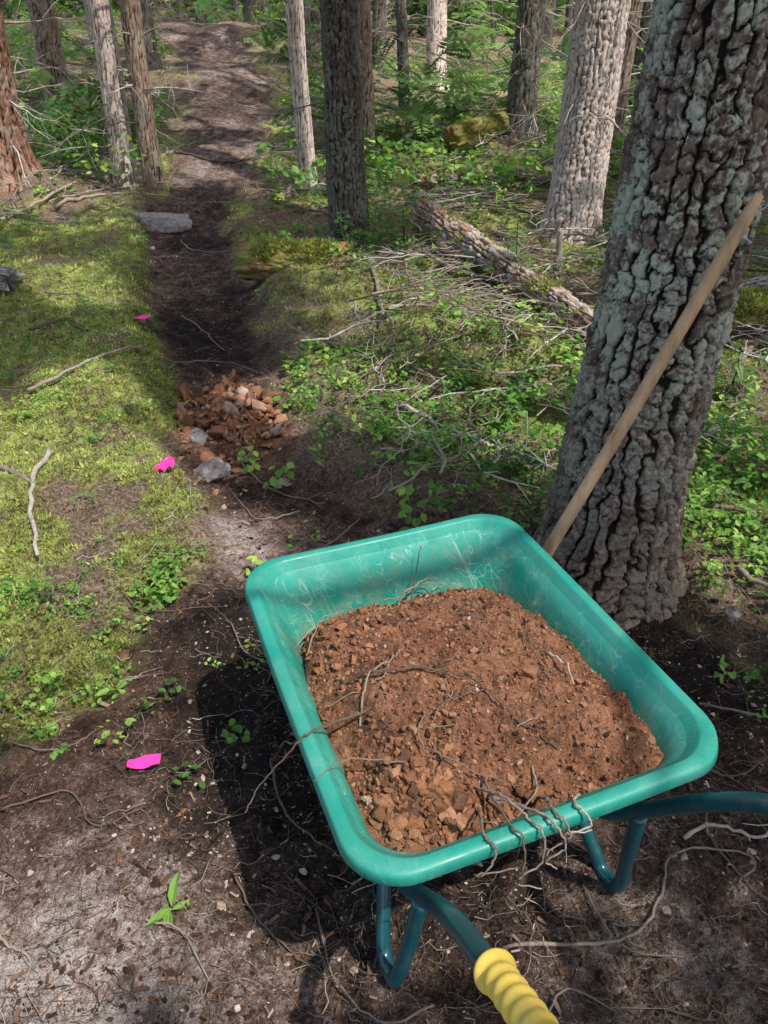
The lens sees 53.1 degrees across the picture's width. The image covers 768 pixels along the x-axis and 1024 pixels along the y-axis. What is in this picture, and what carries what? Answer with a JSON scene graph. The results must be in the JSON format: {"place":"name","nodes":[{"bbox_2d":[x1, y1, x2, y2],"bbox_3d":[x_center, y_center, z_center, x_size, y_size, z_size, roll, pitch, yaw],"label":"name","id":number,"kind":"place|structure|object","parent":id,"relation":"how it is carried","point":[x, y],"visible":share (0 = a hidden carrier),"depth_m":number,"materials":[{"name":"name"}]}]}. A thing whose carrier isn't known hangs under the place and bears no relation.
{"place":"outdoors","nodes":[
{"label":"outdoors","id":0,"kind":"place"},
{"bbox_2d":[0,0,767,1023],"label":"ground","id":1,"kind":"structure","parent":0,"point":[212,50],"depth_m":2.45,"materials":[{"name":"soil"}]},
{"bbox_2d":[0,867,22,920],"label":"root","id":2,"kind":"object","parent":1,"relation":"on","point":[12,875],"visible":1,"depth_m":1.73,"materials":[{"name":"brown wood"}]},
{"bbox_2d":[0,266,25,292],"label":"log","id":3,"kind":"object","parent":1,"relation":"on","point":[8,279],"visible":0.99,"depth_m":5.20,"materials":[{"name":"grey wood"}]},
{"bbox_2d":[0,464,31,482],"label":"fallen branch","id":4,"kind":"object","parent":1,"relation":"on","point":[13,471],"visible":0.91,"depth_m":3.21,"materials":[{"name":"brown wood"}]},
{"bbox_2d":[0,181,77,220],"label":"fallen branch","id":5,"kind":"object","parent":1,"relation":"on","point":[30,206],"visible":0.88,"depth_m":7.51,"materials":[{"name":"grey wood"}]},
{"bbox_2d":[27,447,51,556],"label":"fallen branch","id":6,"kind":"object","parent":1,"relation":"on","point":[39,465],"visible":0.99,"depth_m":3.08,"materials":[{"name":"brown wood"}]},
{"bbox_2d":[0,930,78,1020],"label":"root","id":7,"kind":"object","parent":1,"relation":"on","point":[8,946],"visible":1,"depth_m":1.61,"materials":[{"name":"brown wood"}]},
{"bbox_2d":[13,728,99,750],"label":"root","id":8,"kind":"object","parent":1,"relation":"on","point":[30,746],"visible":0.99,"depth_m":2.06,"materials":[{"name":"brown wood"}]},
{"bbox_2d":[28,316,85,331],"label":"fallen branch","id":9,"kind":"object","parent":1,"relation":"on","point":[53,322],"visible":0.97,"depth_m":4.65,"materials":[{"name":"brown wood"}]},
{"bbox_2d":[0,0,129,200],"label":"conifer tree","id":10,"kind":"object","parent":1,"relation":"on","point":[17,159],"visible":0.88,"depth_m":7.67,"materials":[{"name":"brown plant"}]},
{"bbox_2d":[1,0,132,122],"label":"conifer tree","id":11,"kind":"object","parent":1,"relation":"on","point":[47,36],"visible":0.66,"depth_m":10.41,"materials":[{"name":"red plant"}]},
{"bbox_2d":[1,789,142,834],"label":"root","id":12,"kind":"object","parent":1,"relation":"on","point":[53,792],"visible":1,"depth_m":1.91,"materials":[{"name":"brown wood"}]},
{"bbox_2d":[27,345,137,391],"bbox_3d":[-1.577,-0.782,4.093,0.067,0.078,0.691,22,39,30],"label":"fallen branch","id":13,"kind":"object","parent":1,"relation":"on","point":[46,381],"visible":0.99,"depth_m":4.01,"materials":[{"name":"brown wood"}]},
{"bbox_2d":[34,0,173,186],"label":"conifer tree","id":14,"kind":"object","parent":1,"relation":"on","point":[102,25],"visible":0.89,"depth_m":7.94,"materials":[{"name":"grey plant"}]},
{"bbox_2d":[53,183,165,209],"bbox_3d":[-2.813,-3.237,7.824,1.164,0.172,0.227,-23,39,-31],"label":"fallen branch","id":15,"kind":"object","parent":1,"relation":"on","point":[64,200],"visible":0.86,"depth_m":7.71,"materials":[{"name":"grey wood"}]},
{"bbox_2d":[116,852,122,863],"bbox_3d":[-0.620,0.812,1.803,0.018,0.018,0.030,0,33,0],"label":"bark chip","id":16,"kind":"object","parent":1,"relation":"on","point":[119,854],"visible":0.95,"depth_m":1.80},
{"bbox_2d":[118,650,129,660],"bbox_3d":[-0.801,0.444,2.370,0.032,0.018,0.047,0,33,0],"label":"bark chip","id":17,"kind":"object","parent":1,"relation":"on","point":[124,654],"visible":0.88,"depth_m":2.37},
{"bbox_2d":[43,0,224,193],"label":"conifer tree","id":18,"kind":"object","parent":1,"relation":"on","point":[137,66],"visible":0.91,"depth_m":7.80,"materials":[{"name":"red plant"}]},
{"bbox_2d":[127,754,160,768],"bbox_3d":[-0.630,0.655,2.017,0.088,0.011,0.036,-6,34,-10],"label":"flagging tape","id":19,"kind":"object","parent":1,"relation":"on","point":[143,761],"visible":1,"depth_m":2.02,"materials":[{"name":"pink"}]},
{"bbox_2d":[77,1001,225,1023],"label":"root","id":20,"kind":"object","parent":1,"relation":"on","point":[80,1021],"visible":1,"depth_m":1.50,"materials":[{"name":"brown wood"}]},
{"bbox_2d":[130,212,192,233],"bbox_3d":[-2.174,-2.792,7.482,0.626,0.236,0.369,21,38,29],"label":"rock","id":21,"kind":"object","parent":1,"relation":"on","point":[164,223],"visible":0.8,"depth_m":7.34,"materials":[{"name":"stone"}]},
{"bbox_2d":[155,455,176,471],"bbox_3d":[-0.929,-0.202,3.279,0.061,0.034,0.090,20,38,28],"label":"flagging tape","id":22,"kind":"object","parent":1,"relation":"on","point":[165,464],"visible":0.98,"depth_m":3.28,"materials":[{"name":"pink"}]},
{"bbox_2d":[119,590,218,624],"bbox_3d":[-0.718,0.319,2.535,0.398,0.046,0.123,6,34,9],"label":"root","id":23,"kind":"object","parent":1,"relation":"on","point":[163,610],"visible":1,"depth_m":2.55,"materials":[{"name":"brown wood"}]},
{"bbox_2d":[140,0,201,70],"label":"conifer tree","id":24,"kind":"object","parent":1,"relation":"on","point":[153,61],"visible":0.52,"depth_m":12.48,"materials":[{"name":"brown plant"}]},
{"bbox_2d":[145,918,207,980],"bbox_3d":[-0.420,0.877,1.579,0.069,0.131,0.242,-23,40,-31],"label":"root","id":25,"kind":"object","parent":1,"relation":"on","point":[182,933],"visible":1,"depth_m":1.63,"materials":[{"name":"brown wood"}]},
{"bbox_2d":[188,427,208,445],"bbox_3d":[-0.902,-0.360,3.748,0.098,0.075,0.124,-14,36,-21],"label":"rock","id":26,"kind":"object","parent":1,"relation":"on","point":[198,435],"visible":0.86,"depth_m":3.71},
{"bbox_2d":[181,315,224,349],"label":"root","id":27,"kind":"object","parent":1,"relation":"on","point":[182,316],"visible":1,"depth_m":5.06,"materials":[{"name":"brown wood"}]},
{"bbox_2d":[187,273,225,295],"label":"root","id":28,"kind":"object","parent":1,"relation":"on","point":[200,291],"visible":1,"depth_m":5.83,"materials":[{"name":"brown wood"}]},
{"bbox_2d":[194,457,230,481],"bbox_3d":[-0.793,-0.178,3.495,0.146,0.108,0.146,22,39,30],"label":"rock","id":29,"kind":"object","parent":1,"relation":"on","point":[213,469],"visible":0.89,"depth_m":3.46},
{"bbox_2d":[163,357,263,373],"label":"root","id":30,"kind":"object","parent":1,"relation":"on","point":[208,361],"visible":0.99,"depth_m":4.60,"materials":[{"name":"brown wood"}]},
{"bbox_2d":[174,149,255,162],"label":"root","id":31,"kind":"object","parent":1,"relation":"on","point":[205,158],"visible":0.91,"depth_m":9.25,"materials":[{"name":"brown wood"}]},
{"bbox_2d":[170,361,287,495],"bbox_3d":[-0.808,-0.512,3.996,0.594,0.176,1.588,-6,34,-10],"label":"dirt clod pile","id":32,"kind":"object","parent":1,"relation":"on","point":[227,412],"visible":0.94,"depth_m":3.92,"materials":[{"name":"soil"}]},
{"bbox_2d":[229,621,266,662],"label":"root","id":33,"kind":"object","parent":1,"relation":"on","point":[265,661],"visible":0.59,"depth_m":2.39,"materials":[{"name":"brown wood"}]},
{"bbox_2d":[228,487,299,519],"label":"root","id":34,"kind":"object","parent":1,"relation":"on","point":[294,512],"visible":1,"depth_m":3.17,"materials":[{"name":"brown wood"}]},
{"bbox_2d":[246,0,285,29],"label":"conifer tree","id":35,"kind":"object","parent":1,"relation":"on","point":[250,5],"visible":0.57,"depth_m":16.33,"materials":[{"name":"green plant"}]},
{"bbox_2d":[236,459,327,508],"bbox_3d":[-0.476,-0.135,3.422,0.677,0.071,0.104,26,41,34],"label":"root","id":36,"kind":"object","parent":1,"relation":"on","point":[251,473],"visible":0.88,"depth_m":3.35,"materials":[{"name":"brown wood"}]},
{"bbox_2d":[275,478,291,488],"bbox_3d":[-0.461,-0.116,3.463,0.099,0.058,0.114,-6,34,-10],"label":"rock","id":37,"kind":"object","parent":1,"relation":"on","point":[285,482],"visible":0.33,"depth_m":3.44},
{"bbox_2d":[5,0,565,74],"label":"distant dead limbs","id":38,"kind":"object","parent":1,"relation":"on","point":[311,16],"visible":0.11,"depth_m":21.33,"materials":[{"name":"grey wood"}]},
{"bbox_2d":[1,0,572,57],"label":"distant trees","id":39,"kind":"object","parent":1,"relation":"on","point":[548,20],"visible":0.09,"depth_m":20.55,"materials":[{"name":"plant"}]},
{"bbox_2d":[232,233,356,280],"bbox_3d":[-0.655,-1.854,5.585,0.919,0.336,0.348,2,33,8],"label":"mossy log","id":40,"kind":"object","parent":1,"relation":"on","point":[262,258],"visible":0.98,"depth_m":5.49,"materials":[{"name":"green plant"}]},
{"bbox_2d":[249,757,347,865],"bbox_3d":[-0.188,0.726,1.884,0.403,0.056,0.092,28,42,36],"label":"root","id":41,"kind":"object","parent":1,"relation":"on","point":[283,807],"visible":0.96,"depth_m":1.91,"materials":[{"name":"brown wood"}]},
{"bbox_2d":[234,875,366,989],"bbox_3d":[-0.211,0.902,1.615,0.400,0.061,0.077,25,40,33],"label":"root","id":42,"kind":"object","parent":1,"relation":"on","point":[258,918],"visible":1,"depth_m":1.65,"materials":[{"name":"brown wood"}]},
{"bbox_2d":[283,0,319,188],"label":"conifer tree","id":43,"kind":"object","parent":1,"relation":"on","point":[294,13],"visible":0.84,"depth_m":8.10,"materials":[{"name":"grey plant"}]},
{"bbox_2d":[303,0,320,65],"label":"conifer tree","id":44,"kind":"object","parent":1,"relation":"on","point":[307,15],"visible":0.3,"depth_m":13.92,"materials":[{"name":"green plant"}]},
{"bbox_2d":[305,183,326,194],"bbox_3d":[-0.738,-3.586,8.562,0.315,0.148,0.301,0,33,0],"label":"rock","id":45,"kind":"object","parent":1,"relation":"on","point":[315,190],"visible":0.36,"depth_m":8.50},
{"bbox_2d":[268,0,369,249],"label":"conifer tree","id":46,"kind":"object","parent":1,"relation":"on","point":[342,102],"visible":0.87,"depth_m":6.00,"materials":[{"name":"brown plant"}]},
{"bbox_2d":[1,0,642,150],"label":"background foliage","id":47,"kind":"object","parent":1,"relation":"on","point":[504,11],"visible":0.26,"depth_m":11.88,"materials":[{"name":"green plant"}]},
{"bbox_2d":[294,513,359,550],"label":"root","id":48,"kind":"object","parent":1,"relation":"on","point":[354,523],"visible":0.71,"depth_m":2.95,"materials":[{"name":"brown wood"}]},
{"bbox_2d":[268,0,421,103],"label":"conifer tree","id":49,"kind":"object","parent":1,"relation":"on","point":[372,25],"visible":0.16,"depth_m":11.33,"materials":[{"name":"green plant"}]},
{"bbox_2d":[284,203,412,213],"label":"fallen branch","id":50,"kind":"object","parent":1,"relation":"on","point":[319,211],"visible":0.29,"depth_m":7.66,"materials":[{"name":"grey wood"}]},
{"bbox_2d":[305,0,411,173],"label":"conifer tree","id":51,"kind":"object","parent":1,"relation":"on","point":[365,38],"visible":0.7,"depth_m":8.74,"materials":[{"name":"red plant"}]},
{"bbox_2d":[310,908,434,1023],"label":"root","id":52,"kind":"object","parent":1,"relation":"on","point":[374,1017],"visible":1,"depth_m":1.53,"materials":[{"name":"brown wood"}]},
{"bbox_2d":[361,265,394,335],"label":"fallen branch","id":53,"kind":"object","parent":1,"relation":"on","point":[371,269],"visible":0.66,"depth_m":4.83,"materials":[{"name":"grey wood"}]},
{"bbox_2d":[310,0,450,72],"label":"conifer tree","id":54,"kind":"object","parent":1,"relation":"on","point":[378,7],"visible":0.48,"depth_m":14.76,"materials":[{"name":"brown plant"}]},
{"bbox_2d":[0,0,767,925],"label":"undergrowth","id":55,"kind":"object","parent":1,"relation":"on","point":[380,426],"visible":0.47,"depth_m":3.77,"materials":[{"name":"green plant"}]},
{"bbox_2d":[0,48,767,1023],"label":"twig litter","id":56,"kind":"object","parent":1,"relation":"on","point":[444,292],"visible":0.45,"depth_m":3.52,"materials":[{"name":"brown wood"}]},
{"bbox_2d":[0,137,767,749],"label":"moss","id":57,"kind":"object","parent":1,"relation":"on","point":[142,543],"visible":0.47,"depth_m":3.74,"materials":[{"name":"plant"}]},
{"bbox_2d":[0,165,767,1023],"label":"soil crumbs","id":58,"kind":"object","parent":1,"relation":"on","point":[666,909],"visible":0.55,"depth_m":1.73,"materials":[{"name":"soil"}]},
{"bbox_2d":[0,143,767,1023],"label":"leaf litter","id":59,"kind":"object","parent":1,"relation":"on","point":[268,923],"visible":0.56,"depth_m":1.69,"materials":[{"name":"plant"}]},
{"bbox_2d":[318,0,479,112],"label":"conifer tree","id":60,"kind":"object","parent":1,"relation":"on","point":[402,15],"visible":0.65,"depth_m":12.09,"materials":[{"name":"green plant"}]},
{"bbox_2d":[383,208,419,252],"bbox_3d":[0.158,-2.205,6.171,0.324,0.418,0.293,-13,35,-19],"label":"conifer sapling","id":61,"kind":"object","parent":1,"relation":"on","point":[397,225],"visible":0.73,"depth_m":6.16,"materials":[{"name":"green plant"}]},
{"bbox_2d":[410,363,454,407],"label":"fallen branch","id":62,"kind":"object","parent":1,"relation":"on","point":[428,374],"visible":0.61,"depth_m":4.01,"materials":[{"name":"grey wood"}]},
{"bbox_2d":[371,0,503,89],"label":"conifer tree","id":63,"kind":"object","parent":1,"relation":"on","point":[436,9],"visible":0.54,"depth_m":15.62,"materials":[{"name":"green plant"}]},
{"bbox_2d":[384,302,490,317],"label":"fallen branch","id":64,"kind":"object","parent":1,"relation":"on","point":[406,305],"visible":0.27,"depth_m":4.86,"materials":[{"name":"grey wood"}]},
{"bbox_2d":[434,159,458,205],"bbox_3d":[0.622,-3.301,7.823,0.325,0.559,0.411,0,33,0],"label":"conifer sapling","id":65,"kind":"object","parent":1,"relation":"on","point":[442,175],"visible":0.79,"depth_m":7.82,"materials":[{"name":"green plant"}]},
{"bbox_2d":[414,248,499,279],"bbox_3d":[0.665,-1.803,5.691,0.185,0.095,1.378,-27,41,-35],"label":"fallen branch","id":66,"kind":"object","parent":1,"relation":"on","point":[469,273],"visible":0.34,"depth_m":5.73,"materials":[{"name":"grey wood"}]},
{"bbox_2d":[398,401,525,455],"bbox_3d":[0.281,-0.358,3.535,0.217,0.043,0.777,-28,42,-36],"label":"fallen branch","id":67,"kind":"object","parent":1,"relation":"on","point":[431,421],"visible":0.5,"depth_m":3.62,"materials":[{"name":"grey wood"}]},
{"bbox_2d":[411,197,521,280],"bbox_3d":[0.594,-2.133,5.941,0.294,0.258,1.735,-11,38,-16],"label":"rotten log","id":68,"kind":"object","parent":1,"relation":"on","point":[432,216],"visible":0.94,"depth_m":5.83,"materials":[{"name":"grey wood"}]},
{"bbox_2d":[437,261,514,308],"bbox_3d":[0.641,-1.604,5.422,0.099,0.084,1.066,-12,35,-18],"label":"fallen branch","id":69,"kind":"object","parent":1,"relation":"on","point":[461,276],"visible":0.37,"depth_m":5.49,"materials":[{"name":"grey wood"}]},
{"bbox_2d":[408,241,562,262],"bbox_3d":[0.786,-2.072,6.133,1.341,0.068,0.100,15,36,22],"label":"fallen branch","id":70,"kind":"object","parent":1,"relation":"on","point":[450,249],"visible":0.22,"depth_m":6.23,"materials":[{"name":"grey wood"}]},
{"bbox_2d":[440,103,538,157],"bbox_3d":[1.360,-4.892,9.690,1.396,0.444,0.436,-32,43,-19],"label":"mossy log","id":71,"kind":"object","parent":1,"relation":"on","point":[461,132],"visible":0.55,"depth_m":9.50,"materials":[{"name":"green plant"}]},
{"bbox_2d":[245,514,767,1023],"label":"wheelbarrow","id":72,"kind":"object","parent":1,"relation":"on","point":[463,692],"visible":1,"depth_m":1.53,"materials":[{"name":"green plastic"}]},
{"bbox_2d":[447,347,574,374],"bbox_3d":[0.648,-0.776,4.052,0.693,0.062,0.191,10,34,15],"label":"fallen branch","id":73,"kind":"object","parent":1,"relation":"on","point":[513,372],"visible":0.66,"depth_m":4.01,"materials":[{"name":"brown wood"}]},
{"bbox_2d":[410,160,621,188],"bbox_3d":[1.665,-3.525,7.969,2.865,0.215,0.250,3,33,14],"label":"rotten log","id":74,"kind":"object","parent":1,"relation":"on","point":[456,174],"visible":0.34,"depth_m":8.09,"materials":[{"name":"brown wood"}]},
{"bbox_2d":[501,219,538,265],"bbox_3d":[0.965,-1.905,5.575,0.345,0.420,0.368,26,41,34],"label":"conifer sapling","id":75,"kind":"object","parent":1,"relation":"on","point":[516,244],"visible":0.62,"depth_m":5.51,"materials":[{"name":"green plant"}]},
{"bbox_2d":[448,257,591,268],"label":"fallen branch","id":76,"kind":"object","parent":1,"relation":"on","point":[530,266],"visible":0.27,"depth_m":5.87,"materials":[{"name":"brown wood"}]},
{"bbox_2d":[486,452,556,467],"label":"fallen branch","id":77,"kind":"object","parent":1,"relation":"on","point":[505,458],"visible":0.31,"depth_m":3.30,"materials":[{"name":"brown wood"}]},
{"bbox_2d":[443,185,610,224],"bbox_3d":[1.334,-2.780,6.963,2.028,0.282,0.431,5,33,7],"label":"fallen branch","id":78,"kind":"object","parent":1,"relation":"on","point":[457,206],"visible":0.39,"depth_m":7.05,"materials":[{"name":"brown wood"}]},
{"bbox_2d":[466,252,594,331],"bbox_3d":[0.976,-1.516,5.088,0.258,0.214,1.865,-10,35,-15],"label":"rotten log","id":79,"kind":"object","parent":1,"relation":"on","point":[543,287],"visible":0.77,"depth_m":4.85,"materials":[{"name":"brown wood"}]},
{"bbox_2d":[440,0,628,158],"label":"conifer tree","id":80,"kind":"object","parent":1,"relation":"on","point":[523,82],"visible":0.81,"depth_m":9.30,"materials":[{"name":"green plant"}]},
{"bbox_2d":[549,217,563,279],"bbox_3d":[1.265,-1.891,5.577,0.096,0.480,0.089,-23,40,-31],"label":"broken branch stub","id":81,"kind":"object","parent":1,"relation":"on","point":[559,243],"visible":0.77,"depth_m":5.56,"materials":[{"name":"grey wood"}]},
{"bbox_2d":[522,284,597,309],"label":"fallen branch","id":82,"kind":"object","parent":1,"relation":"on","point":[576,294],"visible":0.2,"depth_m":5.22,"materials":[{"name":"brown wood"}]},
{"bbox_2d":[479,0,652,245],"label":"conifer tree","id":83,"kind":"object","parent":1,"relation":"on","point":[590,94],"visible":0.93,"depth_m":6.09,"materials":[{"name":"grey plant"}]},
{"bbox_2d":[497,0,652,164],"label":"conifer tree","id":84,"kind":"object","parent":1,"relation":"on","point":[626,71],"visible":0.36,"depth_m":8.29,"materials":[{"name":"plant"}]},
{"bbox_2d":[565,320,584,348],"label":"fallen branch","id":85,"kind":"object","parent":1,"relation":"on","point":[570,337],"visible":0.12,"depth_m":4.54,"materials":[{"name":"grey wood"}]},
{"bbox_2d":[594,199,614,244],"bbox_3d":[2.013,-2.477,6.286,0.513,0.628,0.503,-6,34,-9],"label":"conifer sapling","id":86,"kind":"object","parent":1,"relation":"on","point":[608,226],"visible":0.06,"depth_m":6.35,"materials":[{"name":"green plant"}]},
{"bbox_2d":[548,987,687,1019],"bbox_3d":[0.451,0.970,1.499,0.303,0.083,0.093,3,33,5],"label":"root","id":87,"kind":"object","parent":1,"relation":"on","point":[559,993],"visible":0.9,"depth_m":1.53,"materials":[{"name":"brown wood"}]},
{"bbox_2d":[502,846,755,956],"bbox_3d":[0.567,0.879,1.688,0.639,0.060,0.155,-15,36,-22],"label":"root","id":88,"kind":"object","parent":1,"relation":"on","point":[611,941],"visible":1,"depth_m":1.66,"materials":[{"name":"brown wood"}]},
{"bbox_2d":[626,0,652,126],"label":"conifer tree","id":89,"kind":"object","parent":1,"relation":"on","point":[644,22],"visible":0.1,"depth_m":10.63,"materials":[{"name":"brown plant"}]},
{"bbox_2d":[532,0,767,630],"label":"conifer tree","id":90,"kind":"object","parent":1,"relation":"on","point":[693,177],"visible":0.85,"depth_m":2.01,"materials":[{"name":"grey plant"}]},
{"bbox_2d":[542,193,762,556],"bbox_3d":[0.537,-0.112,2.030,0.740,1.323,0.069,-11,34,-16],"label":"shovel","id":91,"kind":"object","parent":1,"relation":"on","point":[717,266],"visible":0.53,"depth_m":1.93,"materials":[{"name":"brown wood"}]},
{"bbox_2d":[582,884,722,965],"bbox_3d":[0.554,0.909,1.628,0.300,0.044,0.156,14,35,20],"label":"root","id":92,"kind":"object","parent":1,"relation":"on","point":[605,925],"visible":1,"depth_m":1.64,"materials":[{"name":"brown wood"}]},
{"bbox_2d":[660,974,767,1021],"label":"root","id":93,"kind":"object","parent":1,"relation":"on","point":[698,1018],"visible":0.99,"depth_m":1.52,"materials":[{"name":"brown wood"}]},
{"bbox_2d":[682,821,767,839],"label":"root","id":94,"kind":"object","parent":1,"relation":"on","point":[688,834],"visible":1,"depth_m":1.85,"materials":[{"name":"grey wood"}]},
{"bbox_2d":[685,495,767,519],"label":"fallen branch","id":95,"kind":"object","parent":1,"relation":"on","point":[733,507],"visible":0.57,"depth_m":2.96,"materials":[{"name":"brown wood"}]},
{"bbox_2d":[724,606,741,621],"bbox_3d":[1.132,0.332,2.501,0.062,0.062,0.045,0,33,0],"label":"rock","id":96,"kind":"object","parent":1,"relation":"on","point":[735,613],"visible":0.99,"depth_m":2.48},
{"bbox_2d":[699,688,767,717],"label":"root","id":97,"kind":"object","parent":1,"relation":"on","point":[731,709],"visible":0.99,"depth_m":2.18,"materials":[{"name":"brown wood"}]},
{"bbox_2d":[705,813,767,900],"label":"root","id":98,"kind":"object","parent":1,"relation":"on","point":[727,860],"visible":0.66,"depth_m":1.78,"materials":[{"name":"brown wood"}]},
{"bbox_2d":[705,431,767,442],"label":"fallen branch","id":99,"kind":"object","parent":1,"relation":"on","point":[735,439],"visible":0.19,"depth_m":3.48,"materials":[{"name":"brown wood"}]},
{"bbox_2d":[710,739,767,777],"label":"root","id":100,"kind":"object","parent":1,"relation":"on","point":[731,776],"visible":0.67,"depth_m":2.00,"materials":[{"name":"brown wood"}]},
{"bbox_2d":[712,338,767,415],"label":"conifer sapling","id":101,"kind":"object","parent":1,"relation":"on","point":[737,371],"visible":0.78,"depth_m":3.83,"materials":[{"name":"green plant"}]},
{"bbox_2d":[731,284,767,328],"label":"mossy rock","id":102,"kind":"object","parent":1,"relation":"on","point":[752,305],"visible":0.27,"depth_m":4.49,"materials":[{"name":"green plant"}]},
{"bbox_2d":[735,564,767,587],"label":"fallen branch","id":103,"kind":"object","parent":1,"relation":"on","point":[745,574],"visible":0.91,"depth_m":2.60,"materials":[{"name":"brown wood"}]},
{"bbox_2d":[736,318,767,365],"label":"fallen branch","id":104,"kind":"object","parent":1,"relation":"on","point":[741,360],"visible":0.56,"depth_m":4.32,"materials":[{"name":"grey wood"}]},
{"bbox_2d":[743,275,767,288],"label":"log","id":105,"kind":"object","parent":1,"relation":"on","point":[758,281],"visible":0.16,"depth_m":4.84,"materials":[{"name":"grey wood"}]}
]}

